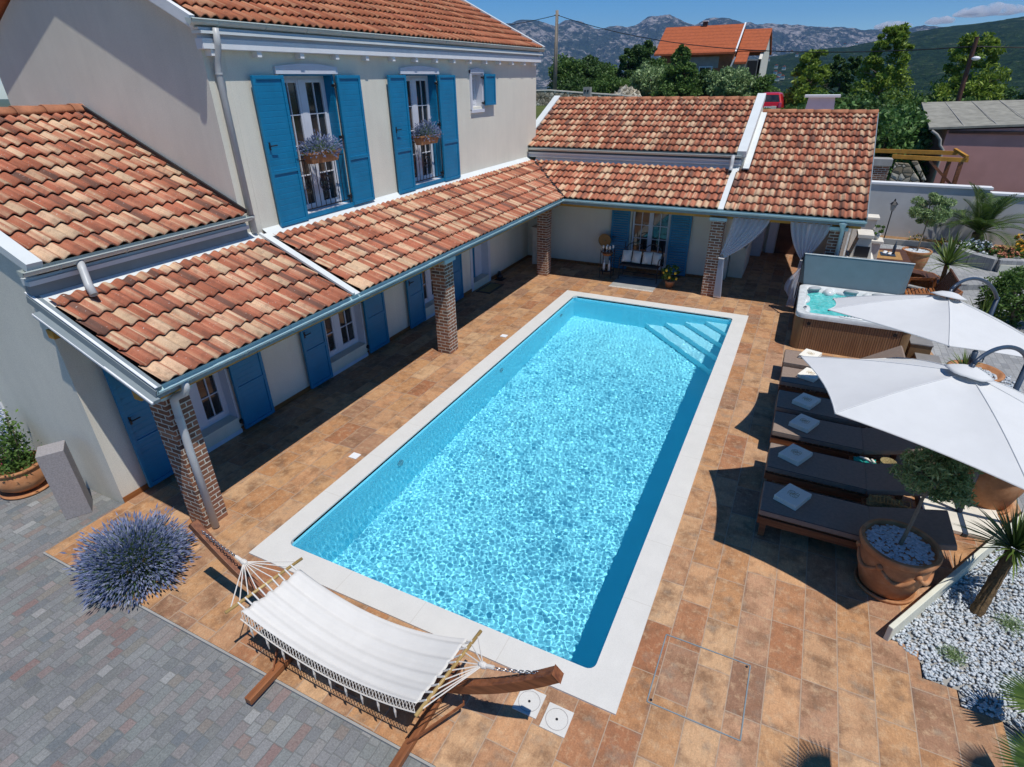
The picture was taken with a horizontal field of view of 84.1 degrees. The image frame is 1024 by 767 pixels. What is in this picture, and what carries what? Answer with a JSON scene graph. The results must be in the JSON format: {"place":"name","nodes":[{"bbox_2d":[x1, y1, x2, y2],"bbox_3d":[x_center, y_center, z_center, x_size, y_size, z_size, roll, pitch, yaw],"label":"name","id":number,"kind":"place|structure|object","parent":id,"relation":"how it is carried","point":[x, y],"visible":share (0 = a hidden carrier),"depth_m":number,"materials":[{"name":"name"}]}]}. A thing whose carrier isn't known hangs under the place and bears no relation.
{"place":"outdoors","nodes":[
{"label":"outdoors","id":0,"kind":"place"},
{"bbox_2d":[0,453,426,766],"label":"driveway","id":1,"kind":"structure","parent":0,"point":[94,684],"depth_m":5.39,"materials":[{"name":"grey stone"}]},
{"bbox_2d":[0,409,48,499],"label":"potted shrub","id":2,"kind":"object","parent":1,"relation":"on","point":[22,476],"visible":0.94,"depth_m":7.89,"materials":[{"name":"green plant"}]},
{"bbox_2d":[35,440,92,519],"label":"granite block","id":3,"kind":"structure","parent":1,"relation":"on","point":[61,473],"depth_m":7.36,"materials":[{"name":"grey stone"}]},
{"bbox_2d":[0,99,786,118],"bbox_3d":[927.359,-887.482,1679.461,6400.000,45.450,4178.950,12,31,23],"label":"terrain","id":4,"kind":"structure","parent":0,"point":[6,103],"depth_m":38.92,"materials":[{"name":"green plant"}]},
{"bbox_2d":[553,10,558,89],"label":"utility pole","id":5,"kind":"object","parent":4,"relation":"on","point":[555,54],"visible":0.77,"depth_m":43.02,"materials":[{"name":"black metal"}]},
{"bbox_2d":[558,15,971,52],"bbox_3d":[11.429,-20.731,32.968,0.044,3.283,27.331,-20,33,-31],"label":"overhead wire","id":6,"kind":"object","parent":5,"relation":"attached to","point":[781,51],"visible":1,"depth_m":29.82,"materials":[{"name":"black metal"}]},
{"bbox_2d":[547,53,586,89],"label":"tree","id":7,"kind":"object","parent":4,"relation":"on","point":[566,66],"visible":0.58,"depth_m":45.94,"materials":[{"name":"green plant"}]},
{"bbox_2d":[557,75,594,91],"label":"tree","id":8,"kind":"object","parent":4,"relation":"on","point":[574,83],"visible":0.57,"depth_m":44.78,"materials":[{"name":"green plant"}]},
{"bbox_2d":[536,89,638,105],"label":"dry stone wall","id":9,"kind":"structure","parent":4,"relation":"on","point":[544,97],"depth_m":39.78,"materials":[{"name":"stone"}]},
{"bbox_2d":[572,59,610,83],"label":"tree","id":10,"kind":"object","parent":4,"relation":"on","point":[591,69],"visible":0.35,"depth_m":46.23,"materials":[{"name":"green plant"}]},
{"bbox_2d":[588,64,629,81],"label":"tree","id":11,"kind":"object","parent":4,"relation":"on","point":[613,72],"visible":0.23,"depth_m":45.86,"materials":[{"name":"green plant"}]},
{"bbox_2d":[590,74,632,93],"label":"tree","id":12,"kind":"object","parent":4,"relation":"on","point":[608,87],"visible":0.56,"depth_m":43.99,"materials":[{"name":"green plant"}]},
{"bbox_2d":[617,47,641,81],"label":"tree","id":13,"kind":"object","parent":4,"relation":"on","point":[627,66],"visible":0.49,"depth_m":46.16,"materials":[{"name":"green plant"}]},
{"bbox_2d":[627,39,657,79],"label":"tree","id":14,"kind":"object","parent":4,"relation":"on","point":[645,51],"visible":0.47,"depth_m":45.67,"materials":[{"name":"green plant"}]},
{"bbox_2d":[628,60,671,96],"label":"tree","id":15,"kind":"object","parent":4,"relation":"on","point":[644,81],"visible":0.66,"depth_m":40.90,"materials":[{"name":"green plant"}]},
{"bbox_2d":[650,44,705,96],"bbox_3d":[11.622,-21.111,39.403,3.779,4.353,3.682,12,31,23],"label":"tree","id":16,"kind":"object","parent":4,"relation":"on","point":[677,70],"visible":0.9,"depth_m":38.83,"materials":[{"name":"green plant"}]},
{"bbox_2d":[654,20,771,93],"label":"neighbour house","id":17,"kind":"structure","parent":4,"relation":"on","point":[738,36],"depth_m":50.92,"materials":[{"name":"orange tile"}]},
{"bbox_2d":[704,65,755,96],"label":"tree","id":18,"kind":"object","parent":4,"relation":"on","point":[728,81],"visible":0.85,"depth_m":37.84,"materials":[{"name":"green plant"}]},
{"bbox_2d":[742,73,782,95],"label":"tree","id":19,"kind":"object","parent":4,"relation":"on","point":[763,84],"visible":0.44,"depth_m":40.82,"materials":[{"name":"green plant"}]},
{"bbox_2d":[763,92,784,107],"bbox_3d":[16.066,-17.343,35.203,1.600,1.316,3.713,12,31,23],"label":"parked car","id":20,"kind":"object","parent":4,"relation":"on","point":[776,99],"visible":0.3,"depth_m":33.79,"materials":[{"name":"red paint"}]},
{"bbox_2d":[784,48,832,106],"bbox_3d":[17.955,-17.278,34.823,3.903,5.742,4.438,12,31,23],"label":"tree","id":21,"kind":"object","parent":4,"relation":"on","point":[800,88],"visible":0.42,"depth_m":33.75,"materials":[{"name":"green plant"}]},
{"bbox_2d":[821,54,862,105],"bbox_3d":[20.636,-17.632,36.106,3.771,5.875,3.414,1,28,5],"label":"tree","id":22,"kind":"object","parent":4,"relation":"on","point":[835,80],"visible":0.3,"depth_m":35.06,"materials":[{"name":"green plant"}]},
{"bbox_2d":[841,88,896,122],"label":"tree","id":23,"kind":"object","parent":4,"relation":"on","point":[873,102],"visible":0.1,"depth_m":26.88,"materials":[{"name":"green plant"}]},
{"bbox_2d":[846,22,915,106],"bbox_3d":[20.278,-15.598,31.332,4.550,7.410,4.500,-22,35,-34],"label":"tree","id":24,"kind":"object","parent":4,"relation":"on","point":[889,77],"visible":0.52,"depth_m":30.18,"materials":[{"name":"green plant"}]},
{"bbox_2d":[872,157,892,180],"bbox_3d":[13.057,-6.867,20.536,0.620,2.420,0.600,12,31,23],"label":"masonry oven","id":25,"kind":"object","parent":4,"relation":"on","point":[881,166],"visible":0.43,"depth_m":19.90,"materials":[{"name":"brick"}]},
{"bbox_2d":[874,103,932,181],"bbox_3d":[14.859,-8.883,22.947,3.398,4.452,3.518,-20,33,-31],"label":"tree","id":26,"kind":"object","parent":4,"relation":"on","point":[897,134],"visible":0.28,"depth_m":21.62,"materials":[{"name":"green plant"}]},
{"bbox_2d":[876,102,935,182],"bbox_3d":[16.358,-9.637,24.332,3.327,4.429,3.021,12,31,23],"label":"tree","id":27,"kind":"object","parent":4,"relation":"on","point":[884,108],"visible":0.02,"depth_m":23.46,"materials":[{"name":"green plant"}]},
{"bbox_2d":[888,161,925,182],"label":"stone wall","id":28,"kind":"structure","parent":4,"relation":"on","point":[902,172],"depth_m":19.65,"materials":[{"name":"grey stone"}]},
{"bbox_2d":[877,87,943,106],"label":"tree","id":29,"kind":"object","parent":4,"relation":"on","point":[896,100],"visible":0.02,"depth_m":29.09,"materials":[{"name":"green plant"}]},
{"bbox_2d":[875,148,968,183],"bbox_3d":[14.275,-7.110,20.674,3.081,2.685,1.223,12,31,23],"label":"pergola frame","id":30,"kind":"object","parent":4,"relation":"on","point":[955,151],"visible":0.51,"depth_m":19.79,"materials":[{"name":"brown wood"}]},
{"bbox_2d":[955,37,980,100],"bbox_3d":[19.651,-11.157,25.453,0.322,7.553,0.416,-2,28,-1],"label":"street light pole","id":31,"kind":"object","parent":4,"relation":"on","point":[972,57],"visible":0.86,"depth_m":24.25,"materials":[{"name":"brown wood"}]},
{"bbox_2d":[928,31,1012,101],"bbox_3d":[22.268,-13.445,28.052,5.255,6.859,4.721,12,31,23],"label":"tree","id":32,"kind":"object","parent":4,"relation":"on","point":[986,80],"visible":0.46,"depth_m":26.86,"materials":[{"name":"green plant"}]},
{"bbox_2d":[919,100,1023,192],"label":"pink building","id":33,"kind":"structure","parent":4,"relation":"on","point":[987,137],"depth_m":20.64,"materials":[{"name":"pink paint"}]},
{"bbox_2d":[950,86,1019,101],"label":"tree","id":34,"kind":"object","parent":4,"relation":"on","point":[1008,93],"visible":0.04,"depth_m":28.87,"materials":[{"name":"green plant"}]},
{"bbox_2d":[45,251,1021,766],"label":"terrace","id":35,"kind":"structure","parent":0,"point":[799,623],"depth_m":6.19,"materials":[{"name":"tile"}]},
{"bbox_2d":[60,503,200,612],"bbox_3d":[-4.394,1.945,6.580,1.529,0.831,1.449,12,31,23],"label":"lavender bush","id":36,"kind":"object","parent":35,"relation":"on","point":[108,561],"visible":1,"depth_m":6.45,"materials":[{"name":"purple plant"}]},
{"bbox_2d":[43,552,435,766],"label":"terrace edge","id":37,"kind":"object","parent":35,"relation":"attached to","point":[338,715],"visible":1,"depth_m":5.43,"materials":[{"name":"beige stone"}]},
{"bbox_2d":[188,519,563,766],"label":"hammock stand","id":38,"kind":"object","parent":35,"relation":"on","point":[547,676],"visible":0.52,"depth_m":4.96,"materials":[{"name":"brown wood"}]},
{"bbox_2d":[201,530,537,717],"bbox_3d":[-1.549,2.247,5.232,4.104,0.758,0.893,12,31,23],"label":"hammock","id":39,"kind":"object","parent":38,"relation":"hanging from","point":[304,614],"visible":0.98,"depth_m":5.25,"materials":[{"name":"beige fabric"}]},
{"bbox_2d":[0,0,878,528],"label":"villa","id":40,"kind":"object","parent":35,"relation":"on","point":[200,258],"visible":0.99,"depth_m":9.02,"materials":[{"name":"beige paint"}]},
{"bbox_2d":[189,368,242,452],"bbox_3d":[-4.810,0.114,8.539,0.345,1.960,1.060,12,31,23],"label":"window","id":41,"kind":"structure","parent":40,"relation":"in","point":[212,398],"depth_m":8.93,"materials":[{"name":"white glass"}]},
{"bbox_2d":[272,64,353,218],"bbox_3d":[-3.348,-4.091,9.603,0.295,2.305,1.360,12,31,23],"label":"window","id":42,"kind":"structure","parent":40,"relation":"in","point":[311,97],"depth_m":9.70,"materials":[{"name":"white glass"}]},
{"bbox_2d":[296,130,344,163],"bbox_3d":[-3.165,-3.959,9.423,0.484,0.517,1.096,12,31,23],"label":"flower box","id":43,"kind":"object","parent":40,"relation":"attached to","point":[326,153],"visible":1,"depth_m":9.35,"materials":[{"name":"ceramic"}]},
{"bbox_2d":[323,302,367,376],"bbox_3d":[-3.418,-1.243,11.029,0.345,1.960,1.180,12,31,23],"label":"window","id":44,"kind":"structure","parent":40,"relation":"in","point":[345,330],"depth_m":11.37,"materials":[{"name":"white glass"}]},
{"bbox_2d":[398,66,444,188],"bbox_3d":[-1.955,-5.449,12.094,0.295,2.305,1.380,12,31,23],"label":"window","id":45,"kind":"structure","parent":40,"relation":"in","point":[421,88],"depth_m":12.24,"materials":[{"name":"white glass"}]},
{"bbox_2d":[412,117,441,144],"bbox_3d":[-1.798,-5.308,11.888,0.526,0.526,0.950,12,31,23],"label":"flower box","id":46,"kind":"object","parent":40,"relation":"attached to","point":[420,136],"visible":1,"depth_m":11.80,"materials":[{"name":"ceramic"}]},
{"bbox_2d":[422,268,434,320],"bbox_3d":[-1.992,-2.633,13.579,0.345,1.960,1.230,12,31,23],"label":"window","id":47,"kind":"structure","parent":40,"relation":"in","point":[427,275],"depth_m":13.71,"materials":[{"name":"white glass"}]},
{"bbox_2d":[469,68,484,112],"bbox_3d":[-0.935,-7.051,13.651,0.265,0.950,0.650,12,31,23],"label":"window","id":48,"kind":"structure","parent":40,"relation":"in","point":[476,83],"depth_m":13.76,"materials":[{"name":"white glass"}]},
{"bbox_2d":[631,212,670,269],"bbox_3d":[3.974,-4.149,16.376,1.050,1.660,0.060,12,31,23],"label":"window","id":49,"kind":"structure","parent":40,"relation":"in","point":[648,229],"depth_m":16.28,"materials":[{"name":"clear glass"}]},
{"bbox_2d":[713,217,769,297],"bbox_3d":[5.614,-3.031,13.975,1.011,2.030,0.089,12,31,23],"label":"voile curtain","id":50,"kind":"object","parent":40,"relation":"hanging from","point":[743,232],"visible":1,"depth_m":13.76,"materials":[{"name":"white fabric"}]},
{"bbox_2d":[774,223,796,254],"bbox_3d":[8.789,-5.005,17.689,0.780,1.950,0.050,12,31,23],"label":"dark wooden door","id":51,"kind":"structure","parent":40,"relation":"in","point":[784,243],"depth_m":17.99,"materials":[{"name":"brown wood"}]},
{"bbox_2d":[786,222,831,306],"bbox_3d":[6.849,-2.760,13.432,0.860,2.030,0.088,12,31,23],"label":"voile curtain","id":52,"kind":"object","parent":40,"relation":"hanging from","point":[807,237],"visible":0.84,"depth_m":13.13,"materials":[{"name":"white fabric"}]},
{"bbox_2d":[784,267,800,304],"bbox_3d":[6.712,-2.366,13.623,0.371,1.040,0.078,-7,29,-10],"label":"blown curtain","id":53,"kind":"object","parent":52,"relation":"hanging from","point":[790,286],"visible":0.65,"depth_m":13.63,"materials":[{"name":"white fabric"}]},
{"bbox_2d":[249,290,748,715],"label":"swimming pool","id":54,"kind":"structure","parent":35,"relation":"in","point":[601,683],"depth_m":6.84,"materials":[{"name":"white stone"}]},
{"bbox_2d":[294,299,730,667],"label":"water","id":55,"kind":"structure","parent":54,"relation":"in","point":[518,493],"depth_m":8.13,"materials":[{"name":"blue liquid"}]},
{"bbox_2d":[512,689,545,718],"bbox_3d":[0.159,2.921,5.209,0.236,0.016,0.244,12,31,23],"label":"skimmer lid","id":56,"kind":"object","parent":35,"relation":"on","point":[529,703],"visible":0.99,"depth_m":5.20,"materials":[{"name":"white plastic"}]},
{"bbox_2d":[539,702,573,737],"bbox_3d":[0.400,2.998,5.059,0.236,0.016,0.244,12,31,23],"label":"skimmer lid","id":57,"kind":"object","parent":35,"relation":"on","point":[556,719],"visible":1,"depth_m":5.05,"materials":[{"name":"white plastic"}]},
{"bbox_2d":[609,274,661,291],"bbox_3d":[3.444,-2.801,15.783,1.219,0.012,1.161,12,31,23],"label":"rug","id":58,"kind":"object","parent":35,"relation":"on","point":[638,283],"visible":1,"depth_m":15.73,"materials":[{"name":"grey fabric"}]},
{"bbox_2d":[618,242,664,283],"bbox_3d":[3.604,-3.388,15.875,1.104,0.963,0.558,12,31,23],"label":"iron bench","id":59,"kind":"object","parent":58,"relation":"on","point":[640,265],"visible":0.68,"depth_m":15.86,"materials":[{"name":"black metal"}]},
{"bbox_2d":[661,264,679,288],"bbox_3d":[4.247,-2.889,15.245,0.500,0.660,0.550,12,31,23],"label":"lemon plant","id":60,"kind":"object","parent":35,"relation":"on","point":[669,282],"visible":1,"depth_m":15.21,"materials":[{"name":"green plant"}]},
{"bbox_2d":[647,634,750,740],"bbox_3d":[1.775,2.824,5.350,0.821,0.008,0.801,12,31,23],"label":"access hatch","id":61,"kind":"object","parent":35,"relation":"on","point":[746,666],"visible":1,"depth_m":5.25,"materials":[{"name":"beige metal"}]},
{"bbox_2d":[778,366,829,398],"bbox_3d":[5.631,0.083,9.680,1.935,0.638,0.631,12,31,23],"label":"sun lounger","id":62,"kind":"object","parent":35,"relation":"on","point":[789,378],"visible":0.32,"depth_m":9.73,"materials":[{"name":"grey fabric"}]},
{"bbox_2d":[774,390,871,427],"bbox_3d":[5.208,0.504,8.922,1.940,0.625,0.621,12,31,23],"label":"sun lounger","id":63,"kind":"object","parent":35,"relation":"on","point":[823,409],"visible":0.23,"depth_m":8.94,"materials":[{"name":"grey fabric"}]},
{"bbox_2d":[792,393,820,409],"bbox_3d":[4.715,0.279,9.079,0.387,0.073,0.290,-22,35,-34],"label":"folded towel","id":64,"kind":"object","parent":63,"relation":"on","point":[806,401],"visible":1,"depth_m":9.03,"materials":[{"name":"white fabric"}]},
{"bbox_2d":[781,346,905,370],"bbox_3d":[5.939,-0.351,10.286,1.838,0.821,0.631,12,31,23],"label":"sun lounger","id":65,"kind":"object","parent":35,"relation":"on","point":[791,359],"visible":0.19,"depth_m":10.31,"materials":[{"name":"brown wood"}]},
{"bbox_2d":[770,411,924,461],"bbox_3d":[4.868,0.835,8.315,1.940,0.625,0.641,12,31,23],"label":"sun lounger","id":66,"kind":"object","parent":35,"relation":"on","point":[851,440],"visible":0.66,"depth_m":8.22,"materials":[{"name":"grey fabric"}]},
{"bbox_2d":[788,414,819,432],"bbox_3d":[4.384,0.591,8.507,0.387,0.073,0.290,-22,35,-34],"label":"folded towel","id":67,"kind":"object","parent":66,"relation":"on","point":[804,423],"visible":1,"depth_m":8.46,"materials":[{"name":"white fabric"}]},
{"bbox_2d":[789,284,910,357],"bbox_3d":[7.170,-1.354,12.115,2.090,0.827,2.060,12,31,23],"label":"hot tub","id":68,"kind":"object","parent":35,"relation":"on","point":[817,325],"visible":0.58,"depth_m":11.49,"materials":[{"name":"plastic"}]},
{"bbox_2d":[793,253,914,309],"bbox_3d":[7.658,-2.126,12.855,2.178,1.435,0.440,12,31,23],"label":"tub cover","id":69,"kind":"object","parent":68,"relation":"attached to","point":[873,275],"visible":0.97,"depth_m":12.66,"materials":[{"name":"plastic"}]},
{"bbox_2d":[764,442,939,508],"bbox_3d":[4.443,1.249,7.554,1.940,0.625,0.631,12,31,23],"label":"sun lounger","id":70,"kind":"object","parent":35,"relation":"on","point":[853,476],"visible":0.64,"depth_m":7.48,"materials":[{"name":"grey fabric"}]},
{"bbox_2d":[778,443,812,465],"bbox_3d":[3.903,0.974,7.806,0.387,0.073,0.290,-20,34,-32],"label":"folded towel","id":71,"kind":"object","parent":70,"relation":"on","point":[795,454],"visible":1,"depth_m":7.76,"materials":[{"name":"white fabric"}]},
{"bbox_2d":[757,481,956,550],"bbox_3d":[4.017,1.672,6.792,1.944,0.613,0.631,12,31,23],"label":"sun lounger","id":72,"kind":"object","parent":35,"relation":"on","point":[841,518],"visible":0.6,"depth_m":6.73,"materials":[{"name":"grey fabric"}]},
{"bbox_2d":[773,483,811,510],"bbox_3d":[3.480,1.397,7.029,0.387,0.073,0.290,-21,34,-33],"label":"folded towel","id":73,"kind":"object","parent":72,"relation":"on","point":[792,496],"visible":1,"depth_m":6.98,"materials":[{"name":"white fabric"}]},
{"bbox_2d":[845,229,874,258],"bbox_3d":[8.515,-2.881,14.020,0.580,1.680,0.880,12,31,23],"label":"stone barbecue","id":74,"kind":"object","parent":35,"relation":"on","point":[860,247],"visible":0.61,"depth_m":13.64,"materials":[{"name":"stone"}]},
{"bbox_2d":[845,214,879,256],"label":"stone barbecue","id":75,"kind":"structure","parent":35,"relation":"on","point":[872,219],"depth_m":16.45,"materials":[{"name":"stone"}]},
{"bbox_2d":[871,225,885,258],"bbox_3d":[9.474,-3.387,14.984,0.360,1.634,0.500,12,31,23],"label":"stone planter","id":76,"kind":"object","parent":35,"relation":"on","point":[877,241],"visible":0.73,"depth_m":14.67,"materials":[{"name":"stone"}]},
{"bbox_2d":[885,640,919,661],"bbox_3d":[3.870,2.645,5.628,0.280,0.001,0.170,12,31,23],"label":"terrace corner","id":77,"kind":"object","parent":35,"relation":"attached to","point":[894,647],"visible":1,"depth_m":5.62,"materials":[{"name":"tile"}]},
{"bbox_2d":[801,345,1023,541],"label":"cantilever parasol","id":78,"kind":"object","parent":35,"relation":"on","point":[971,415],"visible":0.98,"depth_m":5.35,"materials":[{"name":"white fabric"}]},
{"bbox_2d":[854,446,984,605],"bbox_3d":[4.260,1.450,6.037,0.875,1.710,1.031,12,31,23],"label":"potted olive","id":79,"kind":"object","parent":35,"relation":"on","point":[899,563],"visible":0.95,"depth_m":5.93,"materials":[{"name":"ceramic"}]},
{"bbox_2d":[905,334,941,363],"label":"tub steps","id":80,"kind":"structure","parent":35,"relation":"on","point":[920,348],"depth_m":11.07,"materials":[{"name":"brown wood"}]},
{"bbox_2d":[828,277,1023,364],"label":"cantilever parasol","id":81,"kind":"object","parent":35,"relation":"on","point":[947,321],"visible":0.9,"depth_m":7.04,"materials":[{"name":"white fabric"}]},
{"bbox_2d":[905,268,960,296],"bbox_3d":[9.799,-2.149,13.415,0.930,0.925,1.350,12,31,23],"label":"wooden lounge chair","id":82,"kind":"object","parent":35,"relation":"on","point":[949,280],"visible":0.43,"depth_m":13.55,"materials":[{"name":"orange wood"}]},
{"bbox_2d":[947,360,1005,381],"bbox_3d":[8.107,-0.036,10.026,0.840,0.450,0.840,12,31,23],"label":"pebble bowl","id":83,"kind":"object","parent":35,"relation":"on","point":[996,374],"visible":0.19,"depth_m":9.95,"materials":[{"name":"ceramic"}]},
{"bbox_2d":[957,463,1023,514],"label":"terracotta pot","id":84,"kind":"object","parent":35,"relation":"on","point":[990,490],"visible":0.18,"depth_m":7.19,"materials":[{"name":"orange ceramic"}]},
{"bbox_2d":[506,14,940,89],"bbox_3d":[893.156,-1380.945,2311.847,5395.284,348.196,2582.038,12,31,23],"label":"mountains","id":85,"kind":"structure","parent":0,"point":[578,40],"depth_m":2760.04,"materials":[{"name":"stone"}]},
{"bbox_2d":[866,494,910,508],"bbox_3d":[4.654,1.484,6.963,0.514,0.154,0.308,12,31,23],"label":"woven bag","id":86,"kind":"object","parent":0,"point":[880,501],"visible":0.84,"depth_m":6.96,"materials":[{"name":"wicker"}]},
{"bbox_2d":[766,16,1023,98],"bbox_3d":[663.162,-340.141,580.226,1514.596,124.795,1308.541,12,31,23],"label":"wooded hillside","id":87,"kind":"structure","parent":0,"point":[926,67],"depth_m":660.86,"materials":[{"name":"green plant"}]},
{"bbox_2d":[880,235,1014,251],"bbox_3d":[17.823,-3.820,17.311,12.800,0.001,1.600,12,31,23],"label":"flower bed","id":88,"kind":"object","parent":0,"point":[926,240],"visible":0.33,"depth_m":19.55,"materials":[{"name":"plant"}]},
{"bbox_2d":[959,238,995,254],"bbox_3d":[14.225,-4.107,17.375,0.999,0.622,0.920,-22,35,-34],"label":"flower clump","id":89,"kind":"object","parent":88,"relation":"on","point":[986,247],"visible":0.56,"depth_m":17.24,"materials":[{"name":"white plant"}]},
{"bbox_2d":[936,181,1023,251],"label":"date palm","id":90,"kind":"object","parent":88,"relation":"on","point":[991,209],"visible":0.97,"depth_m":17.59,"materials":[{"name":"green plant"}]},
{"bbox_2d":[882,243,1023,763],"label":"garden path","id":91,"kind":"structure","parent":0,"point":[1009,365],"depth_m":11.73,"materials":[{"name":"grey stone"}]},
{"bbox_2d":[883,238,934,247],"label":"bed kerb","id":92,"kind":"structure","parent":91,"relation":"on","point":[907,242],"depth_m":18.89,"materials":[{"name":"grey concrete"}]},
{"bbox_2d":[901,192,957,269],"bbox_3d":[11.771,-4.324,16.148,1.145,2.121,1.422,12,31,23],"label":"potted olive","id":93,"kind":"object","parent":91,"relation":"on","point":[931,219],"visible":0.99,"depth_m":15.99,"materials":[{"name":"plant"}]},
{"bbox_2d":[909,269,962,299],"bbox_3d":[10.566,-2.348,14.266,0.668,0.430,2.549,4,29,10],"label":"round bench","id":94,"kind":"object","parent":91,"relation":"on","point":[928,284],"visible":0.41,"depth_m":14.88,"materials":[{"name":"brown wood"}]},
{"bbox_2d":[883,512,1023,640],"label":"wall","id":95,"kind":"structure","parent":91,"relation":"on","point":[910,614],"depth_m":6.08,"materials":[{"name":"white concrete"}]},
{"bbox_2d":[920,227,986,281],"bbox_3d":[10.662,-2.855,13.765,1.600,1.888,1.741,12,31,23],"label":"yucca","id":96,"kind":"object","parent":91,"relation":"on","point":[949,256],"visible":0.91,"depth_m":13.63,"materials":[{"name":"green plant"}]},
{"bbox_2d":[938,275,1000,289],"bbox_3d":[12.538,-2.710,15.272,1.799,0.180,0.932,3,28,8],"label":"stone step","id":97,"kind":"object","parent":91,"relation":"on","point":[972,285],"visible":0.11,"depth_m":15.05,"materials":[{"name":"grey stone"}]},
{"bbox_2d":[941,243,1023,272],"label":"retaining wall","id":98,"kind":"structure","parent":91,"relation":"on","point":[995,264],"depth_m":16.44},
{"bbox_2d":[972,265,1023,327],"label":"oleander bush","id":99,"kind":"object","parent":91,"relation":"on","point":[1010,283],"visible":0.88,"depth_m":12.64,"materials":[{"name":"green plant"}]},
{"bbox_2d":[987,245,1019,258],"bbox_3d":[14.661,-3.864,16.914,0.756,0.473,0.781,12,31,23],"label":"flower clump","id":100,"kind":"object","parent":91,"relation":"on","point":[999,250],"visible":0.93,"depth_m":16.79,"materials":[{"name":"orange plant"}]},
{"bbox_2d":[992,670,1023,766],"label":"fan palm","id":101,"kind":"object","parent":91,"relation":"on","point":[1018,695],"visible":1,"depth_m":4.54,"materials":[{"name":"green plant"}]},
{"bbox_2d":[891,546,1023,734],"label":"white gravel","id":102,"kind":"structure","parent":0,"point":[969,634],"depth_m":5.71,"materials":[{"name":"white gravel"}]},
{"bbox_2d":[936,643,968,665],"bbox_3d":[4.314,2.645,5.541,0.283,0.095,0.266,-15,31,-24],"label":"thyme tuft","id":103,"kind":"object","parent":102,"relation":"on","point":[950,653],"visible":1,"depth_m":5.54,"materials":[{"name":"green plant"}]},
{"bbox_2d":[954,500,1023,616],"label":"yucca","id":104,"kind":"object","parent":102,"relation":"on","point":[991,586],"visible":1,"depth_m":5.88,"materials":[{"name":"green plant"}]},
{"bbox_2d":[993,612,1023,636],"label":"thyme tuft","id":105,"kind":"object","parent":102,"relation":"on","point":[1005,623],"visible":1,"depth_m":5.84,"materials":[{"name":"green plant"}]},
{"label":"surrounding ground","id":106,"kind":"structure","parent":0,"visible":0},
{"bbox_2d":[849,180,1023,245],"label":"yard wall","id":107,"kind":"structure","parent":106,"relation":"on","point":[883,196],"depth_m":19.24,"materials":[{"name":"white paint"}]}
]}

